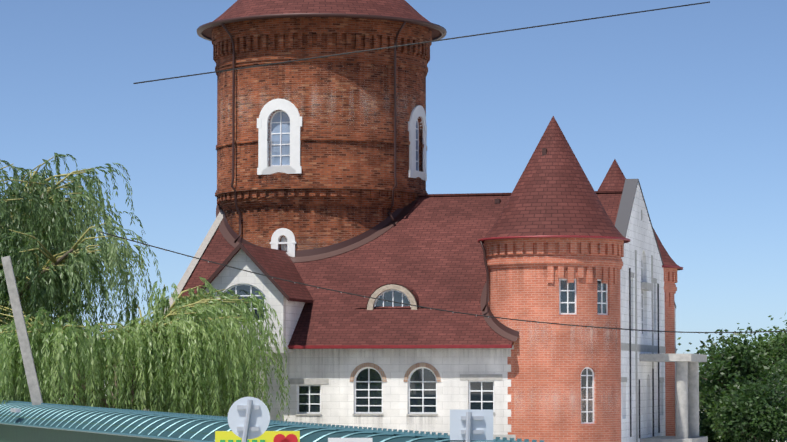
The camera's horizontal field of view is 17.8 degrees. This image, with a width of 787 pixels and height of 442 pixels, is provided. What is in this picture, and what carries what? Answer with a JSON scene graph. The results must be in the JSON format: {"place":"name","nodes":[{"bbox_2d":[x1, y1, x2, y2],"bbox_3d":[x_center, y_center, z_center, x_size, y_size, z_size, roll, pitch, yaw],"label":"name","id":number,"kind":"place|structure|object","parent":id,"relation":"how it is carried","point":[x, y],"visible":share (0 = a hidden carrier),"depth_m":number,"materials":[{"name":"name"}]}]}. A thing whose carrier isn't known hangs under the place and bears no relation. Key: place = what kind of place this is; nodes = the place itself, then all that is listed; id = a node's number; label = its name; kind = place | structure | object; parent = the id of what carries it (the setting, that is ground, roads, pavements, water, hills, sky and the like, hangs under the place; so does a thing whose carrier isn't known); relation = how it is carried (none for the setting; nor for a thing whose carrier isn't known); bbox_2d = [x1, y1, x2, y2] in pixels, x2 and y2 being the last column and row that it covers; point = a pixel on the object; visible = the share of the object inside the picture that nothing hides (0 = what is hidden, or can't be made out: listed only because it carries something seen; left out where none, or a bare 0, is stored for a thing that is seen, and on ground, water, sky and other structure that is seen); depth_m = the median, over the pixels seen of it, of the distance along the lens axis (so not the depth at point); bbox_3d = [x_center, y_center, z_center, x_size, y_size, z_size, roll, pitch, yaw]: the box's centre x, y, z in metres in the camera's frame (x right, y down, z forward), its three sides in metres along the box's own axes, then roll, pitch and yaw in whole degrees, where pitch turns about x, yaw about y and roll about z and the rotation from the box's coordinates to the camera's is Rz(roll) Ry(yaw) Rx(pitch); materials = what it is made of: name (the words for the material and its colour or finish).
{"place":"outdoors","nodes":[
{"label":"outdoors","id":0,"kind":"place"},
{"bbox_2d":[203,244,313,302],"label":"bay roof","id":1,"kind":"structure","parent":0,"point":[276,263],"depth_m":86.71,"materials":[{"name":"red tile"}]},
{"bbox_2d":[195,242,288,300],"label":"gable trim","id":2,"kind":"structure","parent":1,"relation":"attached to","point":[252,258],"depth_m":85.02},
{"bbox_2d":[204,249,285,346],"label":"bay front","id":3,"kind":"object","parent":1,"relation":"attached to","point":[226,278],"visible":0.44,"depth_m":85.16,"materials":[{"name":"white paint"}]},
{"bbox_2d":[221,283,264,320],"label":"bay frames","id":4,"kind":"structure","parent":3,"relation":"attached to","point":[235,286],"depth_m":85.29,"materials":[{"name":"white wood"}]},
{"bbox_2d":[227,285,263,319],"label":"bay glass","id":5,"kind":"object","parent":4,"relation":"in","point":[243,289],"visible":0.3,"depth_m":85.33,"materials":[{"name":"clear glass"}]},
{"bbox_2d":[286,299,304,346],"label":"bay sides","id":6,"kind":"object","parent":3,"relation":"attached to","point":[294,310],"visible":0.04,"depth_m":85.78,"materials":[{"name":"white paint"}]},
{"bbox_2d":[252,347,292,402],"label":"bay slab columns","id":7,"kind":"structure","parent":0,"point":[282,350],"depth_m":84.96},
{"bbox_2d":[212,17,431,250],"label":"tower","id":8,"kind":"structure","parent":0,"point":[342,159],"depth_m":90.33,"materials":[{"name":"brown brick"}]},
{"bbox_2d":[221,21,405,242],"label":"tower pipes","id":9,"kind":"object","parent":8,"relation":"attached to","point":[233,124],"visible":0.9,"depth_m":91.06,"materials":[{"name":"brown metal"}]},
{"bbox_2d":[201,0,440,38],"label":"tower roof","id":10,"kind":"structure","parent":8,"relation":"on","point":[392,8],"depth_m":90.69,"materials":[{"name":"red tile"}]},
{"bbox_2d":[197,13,446,40],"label":"roof eave","id":11,"kind":"object","parent":10,"relation":"attached to","point":[441,29],"visible":0.62,"depth_m":90.15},
{"bbox_2d":[217,82,424,249],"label":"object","id":12,"kind":"object","parent":8,"relation":"attached to","point":[324,124],"visible":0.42,"depth_m":90.39,"materials":[{"name":"brown brick"}]},
{"bbox_2d":[213,33,429,203],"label":"tower dentils","id":13,"kind":"object","parent":8,"relation":"attached to","point":[225,48],"visible":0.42,"depth_m":90.52,"materials":[{"name":"brown brick"}]},
{"bbox_2d":[217,64,425,246],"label":"brick stains","id":14,"kind":"object","parent":8,"relation":"attached to","point":[310,141],"visible":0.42,"depth_m":90.31,"materials":[{"name":"brown brick"}]},
{"bbox_2d":[257,99,426,256],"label":"tower surrounds","id":15,"kind":"object","parent":8,"relation":"attached to","point":[289,108],"visible":0.38,"depth_m":90.26,"materials":[{"name":"white paint"}]},
{"bbox_2d":[270,110,418,170],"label":"tower frames","id":16,"kind":"structure","parent":15,"relation":"in","point":[280,133],"depth_m":90.35,"materials":[{"name":"white wood"}]},
{"bbox_2d":[0,0,786,371],"label":"sky","id":17,"kind":"structure","parent":0,"point":[689,103],"materials":[{"name":"blue"}]},
{"bbox_2d":[180,193,621,348],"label":"roof","id":18,"kind":"structure","parent":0,"point":[428,250],"depth_m":87.90,"materials":[{"name":"red tile"}]},
{"bbox_2d":[164,209,222,313],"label":"parapet","id":19,"kind":"structure","parent":18,"relation":"on","point":[199,252],"depth_m":90.94,"materials":[{"name":"white paint"}]},
{"bbox_2d":[216,196,418,261],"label":"roof flashing","id":20,"kind":"object","parent":18,"relation":"on","point":[229,234],"visible":0.56,"depth_m":90.31,"materials":[{"name":"metal"}]},
{"bbox_2d":[268,345,513,434],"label":"front wall","id":21,"kind":"structure","parent":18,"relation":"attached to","point":[337,396],"depth_m":84.76,"materials":[{"name":"white paint"}]},
{"bbox_2d":[297,367,493,413],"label":"front frames","id":22,"kind":"structure","parent":21,"relation":"attached to","point":[369,397],"depth_m":84.92,"materials":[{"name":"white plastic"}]},
{"bbox_2d":[299,368,492,411],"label":"front glass","id":23,"kind":"object","parent":22,"relation":"attached to","point":[415,376],"visible":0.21,"depth_m":84.72,"materials":[{"name":"grey glass"}]},
{"bbox_2d":[289,374,501,414],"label":"lintels","id":24,"kind":"object","parent":21,"relation":"attached to","point":[462,377],"visible":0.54,"depth_m":84.42,"materials":[{"name":"concrete"}]},
{"bbox_2d":[350,362,440,381],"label":"arches","id":25,"kind":"structure","parent":21,"relation":"attached to","point":[407,373],"depth_m":84.67,"materials":[{"name":"brick"}]},
{"bbox_2d":[295,349,500,424],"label":"wall stains","id":26,"kind":"object","parent":21,"relation":"on","point":[372,353],"depth_m":85.24,"materials":[{"name":"grey"}]},
{"bbox_2d":[507,349,513,434],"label":"brick quoins","id":27,"kind":"object","parent":21,"relation":"attached to","point":[510,360],"visible":0.42,"depth_m":83.73,"materials":[{"name":"brick"}]},
{"bbox_2d":[367,284,417,309],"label":"arch surround","id":28,"kind":"object","parent":18,"relation":"on","point":[408,293],"visible":0.75,"depth_m":86.25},
{"bbox_2d":[374,289,410,306],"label":"dormer frame","id":29,"kind":"object","parent":28,"relation":"attached to","point":[392,290],"visible":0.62,"depth_m":86.38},
{"bbox_2d":[376,291,409,305],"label":"dormer glass","id":30,"kind":"object","parent":29,"relation":"in","point":[397,296],"visible":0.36,"depth_m":86.39,"materials":[{"name":"clear glass"}]},
{"bbox_2d":[366,283,421,308],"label":"dormer roof","id":31,"kind":"structure","parent":18,"relation":"on","point":[414,292],"depth_m":86.48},
{"bbox_2d":[288,345,511,348],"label":"eave fascia","id":32,"kind":"structure","parent":18,"relation":"attached to","point":[383,346],"depth_m":84.37,"materials":[{"name":"red metal"}]},
{"bbox_2d":[417,191,622,195],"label":"ridge cap","id":33,"kind":"object","parent":18,"relation":"on","point":[466,194],"visible":0.21,"depth_m":91.54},
{"bbox_2d":[495,148,546,202],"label":"vents","id":34,"kind":"object","parent":18,"relation":"on","point":[544,151],"visible":0.29,"depth_m":85.28,"materials":[{"name":"brown metal"}]},
{"bbox_2d":[99,1,786,332],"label":"wires","id":35,"kind":"object","parent":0,"point":[414,44],"visible":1,"depth_m":26.01,"materials":[{"name":"black"}]},
{"bbox_2d":[113,236,769,333],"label":"wire bulbs","id":36,"kind":"object","parent":35,"relation":"attached to","point":[409,305],"visible":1,"depth_m":29.95,"materials":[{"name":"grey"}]},
{"bbox_2d":[461,412,483,441],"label":"rectangular sign pole","id":37,"kind":"object","parent":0,"point":[468,418],"visible":0.92,"depth_m":25.89,"materials":[{"name":"grey metal"}]},
{"bbox_2d":[450,410,492,439],"bbox_3d":[0.809,2.288,25.937,0.435,0.673,0.135,-1,-4,14],"label":"rectangular sign","id":38,"kind":"object","parent":37,"relation":"attached to","point":[457,424],"visible":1,"depth_m":25.94,"materials":[{"name":"white metal"}]},
{"bbox_2d":[598,159,678,268],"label":"turret roof","id":39,"kind":"structure","parent":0,"point":[614,179],"depth_m":97.48,"materials":[{"name":"red tile"}]},
{"bbox_2d":[662,265,682,270],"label":"roof eave","id":40,"kind":"object","parent":39,"relation":"attached to","point":[679,267],"visible":0.17,"depth_m":96.20,"materials":[{"name":"metal"}]},
{"bbox_2d":[700,341,767,376],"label":"tree leaves","id":41,"kind":"object","parent":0,"point":[723,357],"depth_m":136.02,"materials":[{"name":"green plant"}]},
{"label":"ground","id":42,"kind":"structure","parent":0,"visible":0},
{"bbox_2d":[0,287,9,319],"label":"willow","id":43,"kind":"object","parent":42,"relation":"on","point":[2,304],"visible":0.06,"depth_m":83.22,"materials":[{"name":"green plant"}]},
{"bbox_2d":[1,256,42,404],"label":"utility pole","id":44,"kind":"object","parent":42,"relation":"on","point":[29,366],"visible":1,"depth_m":65.60,"materials":[{"name":"concrete"}]},
{"bbox_2d":[0,153,161,343],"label":"willow","id":45,"kind":"object","parent":42,"relation":"on","point":[53,292],"depth_m":84.30,"materials":[{"name":"green plant"}]},
{"bbox_2d":[0,415,214,441],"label":"trim","id":46,"kind":"structure","parent":42,"relation":"on","point":[11,433],"depth_m":56.64,"materials":[{"name":"teal metal"}]},
{"bbox_2d":[0,404,459,441],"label":"canopy sheet","id":47,"kind":"object","parent":46,"relation":"on","point":[312,437],"visible":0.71,"depth_m":45.27,"materials":[{"name":"teal metal"}]},
{"bbox_2d":[0,400,543,441],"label":"canopy ribs","id":48,"kind":"object","parent":46,"relation":"on","point":[395,433],"visible":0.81,"depth_m":43.19,"materials":[{"name":"teal metal"}]},
{"bbox_2d":[11,408,20,411],"bbox_3d":[-9.456,4.736,62.725,0.120,0.090,1.200,1,-4,-15],"label":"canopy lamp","id":49,"kind":"object","parent":48,"relation":"attached to","point":[15,410],"visible":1,"depth_m":62.40,"materials":[{"name":"white plastic"}]},
{"bbox_2d":[237,400,258,441],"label":"round sign pole","id":50,"kind":"object","parent":48,"relation":"on","point":[246,428],"visible":0.91,"depth_m":30.81,"materials":[{"name":"grey metal"}]},
{"bbox_2d":[228,397,269,438],"bbox_3d":[-1.783,2.426,30.881,0.523,0.523,0.012,0,-4,-2],"label":"round sign","id":51,"kind":"object","parent":50,"relation":"attached to","point":[260,418],"visible":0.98,"depth_m":30.88,"materials":[{"name":"white metal"}]},
{"bbox_2d":[215,431,299,441],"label":"banner","id":52,"kind":"object","parent":48,"relation":"attached to","point":[266,436],"visible":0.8,"depth_m":32.64,"materials":[{"name":"yellow"}]},
{"bbox_2d":[220,440,264,441],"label":"sign lettering","id":53,"kind":"object","parent":52,"relation":"attached to","point":[240,440],"visible":0.9,"depth_m":32.62,"materials":[{"name":"green paint"}]},
{"bbox_2d":[273,434,297,441],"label":"ad hearts","id":54,"kind":"object","parent":52,"relation":"attached to","point":[283,438],"visible":1,"depth_m":32.64,"materials":[{"name":"red"}]},
{"bbox_2d":[328,438,371,441],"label":"sign","id":55,"kind":"object","parent":48,"relation":"attached to","point":[349,439],"visible":1,"depth_m":28.82,"materials":[{"name":"white"}]},
{"bbox_2d":[0,277,290,420],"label":"willow","id":56,"kind":"object","parent":42,"relation":"on","point":[201,366],"depth_m":75.72,"materials":[{"name":"green plant"}]},
{"bbox_2d":[220,353,268,414],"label":"recess wall","id":57,"kind":"structure","parent":42,"relation":"on","point":[254,378],"depth_m":88.69,"materials":[{"name":"white paint"}]},
{"bbox_2d":[436,434,515,440],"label":"plinth","id":58,"kind":"structure","parent":42,"relation":"on","point":[507,436],"depth_m":83.67,"materials":[{"name":"concrete"}]},
{"bbox_2d":[484,238,623,441],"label":"turret","id":59,"kind":"object","parent":42,"relation":"on","point":[512,295],"depth_m":83.53,"materials":[{"name":"brick"}]},
{"bbox_2d":[480,241,488,310],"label":"pipe","id":60,"kind":"object","parent":59,"relation":"attached to","point":[485,260],"visible":1,"depth_m":85.10,"materials":[{"name":"brown metal"}]},
{"bbox_2d":[480,281,518,341],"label":"flashing","id":61,"kind":"object","parent":59,"relation":"attached to","point":[498,327],"visible":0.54,"depth_m":84.44,"materials":[{"name":"brown metal"}]},
{"bbox_2d":[481,116,626,241],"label":"turret roof","id":62,"kind":"structure","parent":59,"relation":"on","point":[553,193],"depth_m":84.59,"materials":[{"name":"red tile"}]},
{"bbox_2d":[478,235,629,243],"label":"roof eave","id":63,"kind":"object","parent":62,"relation":"attached to","point":[557,236],"visible":0.52,"depth_m":83.49,"materials":[{"name":"red metal"}]},
{"bbox_2d":[484,242,623,283],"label":"turret dentils","id":64,"kind":"object","parent":59,"relation":"attached to","point":[501,249],"visible":0.71,"depth_m":83.67,"materials":[{"name":"brick"}]},
{"bbox_2d":[492,266,620,295],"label":"brick stains","id":65,"kind":"object","parent":59,"relation":"on","point":[566,280],"visible":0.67,"depth_m":83.91,"materials":[{"name":"brown"}]},
{"bbox_2d":[503,316,618,423],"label":"brick stains","id":66,"kind":"object","parent":59,"relation":"on","point":[570,385],"visible":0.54,"depth_m":83.42,"materials":[{"name":"pink"}]},
{"bbox_2d":[559,279,607,423],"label":"turret frames","id":67,"kind":"structure","parent":59,"relation":"attached to","point":[586,368],"depth_m":83.52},
{"bbox_2d":[620,183,675,441],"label":"side wall","id":68,"kind":"structure","parent":42,"relation":"on","point":[640,236],"depth_m":90.61,"materials":[{"name":"white paint"}]},
{"bbox_2d":[622,256,647,433],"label":"side frames","id":69,"kind":"structure","parent":68,"relation":"attached to","point":[642,334],"depth_m":91.86,"materials":[{"name":"white plastic"}]},
{"bbox_2d":[641,260,642,333],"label":"side glass","id":70,"kind":"object","parent":69,"relation":"in","point":[642,299],"visible":0.04,"depth_m":91.76,"materials":[{"name":"grey glass"}]},
{"bbox_2d":[629,268,659,437],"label":"pipes","id":71,"kind":"object","parent":68,"relation":"attached to","point":[652,369],"visible":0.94,"depth_m":89.56,"materials":[{"name":"grey metal"}]},
{"bbox_2d":[615,179,675,307],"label":"coping","id":72,"kind":"object","parent":68,"relation":"on","point":[625,206],"visible":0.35,"depth_m":89.05,"materials":[{"name":"grey"}]},
{"bbox_2d":[621,210,675,441],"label":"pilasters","id":73,"kind":"object","parent":42,"relation":"on","point":[645,286],"visible":0.75,"depth_m":89.94,"materials":[{"name":"concrete"}]},
{"bbox_2d":[663,267,676,435],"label":"turret","id":74,"kind":"object","parent":42,"relation":"on","point":[670,287],"visible":0.04,"depth_m":96.40,"materials":[{"name":"brick"}]},
{"bbox_2d":[664,271,676,306],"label":"turret dentils","id":75,"kind":"object","parent":74,"relation":"attached to","point":[670,276],"visible":0.12,"depth_m":96.46,"materials":[{"name":"brick"}]},
{"bbox_2d":[699,385,776,441],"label":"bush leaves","id":76,"kind":"object","parent":42,"relation":"on","point":[710,433],"visible":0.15,"depth_m":98.82,"materials":[{"name":"green plant"}]},
{"bbox_2d":[699,358,786,441],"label":"tree leaves","id":77,"kind":"object","parent":42,"relation":"on","point":[763,405],"visible":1,"depth_m":95.64,"materials":[{"name":"green plant"}]},
{"label":"paving","id":78,"kind":"structure","parent":0,"visible":0},
{"bbox_2d":[639,354,707,441],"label":"portico","id":79,"kind":"structure","parent":78,"relation":"on","point":[687,397],"depth_m":89.95,"materials":[{"name":"concrete"}]},
{"bbox_2d":[702,341,786,394],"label":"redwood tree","id":80,"kind":"object","parent":78,"relation":"on","point":[738,365],"visible":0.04,"depth_m":100.93,"materials":[{"name":"green plant"}]},
{"bbox_2d":[676,320,786,406],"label":"tree leaves","id":81,"kind":"object","parent":80,"relation":"on","point":[749,360],"visible":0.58,"depth_m":100.57,"materials":[{"name":"green plant"}]},
{"bbox_2d":[699,373,721,411],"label":"tree leaves","id":82,"kind":"object","parent":81,"relation":"part of","point":[703,396],"visible":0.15,"depth_m":117.27,"materials":[{"name":"green plant"}]},
{"bbox_2d":[759,332,786,390],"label":"tree leaves","id":83,"kind":"object","parent":81,"relation":"part of","point":[774,375],"visible":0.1,"depth_m":108.13,"materials":[{"name":"green plant"}]},
{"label":"bush wood","id":84,"kind":"object","parent":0,"visible":0},
{"bbox_2d":[742,313,786,345],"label":"tree leaves","id":85,"kind":"object","parent":84,"relation":"attached to","point":[771,329],"depth_m":150.53,"materials":[{"name":"green plant"}]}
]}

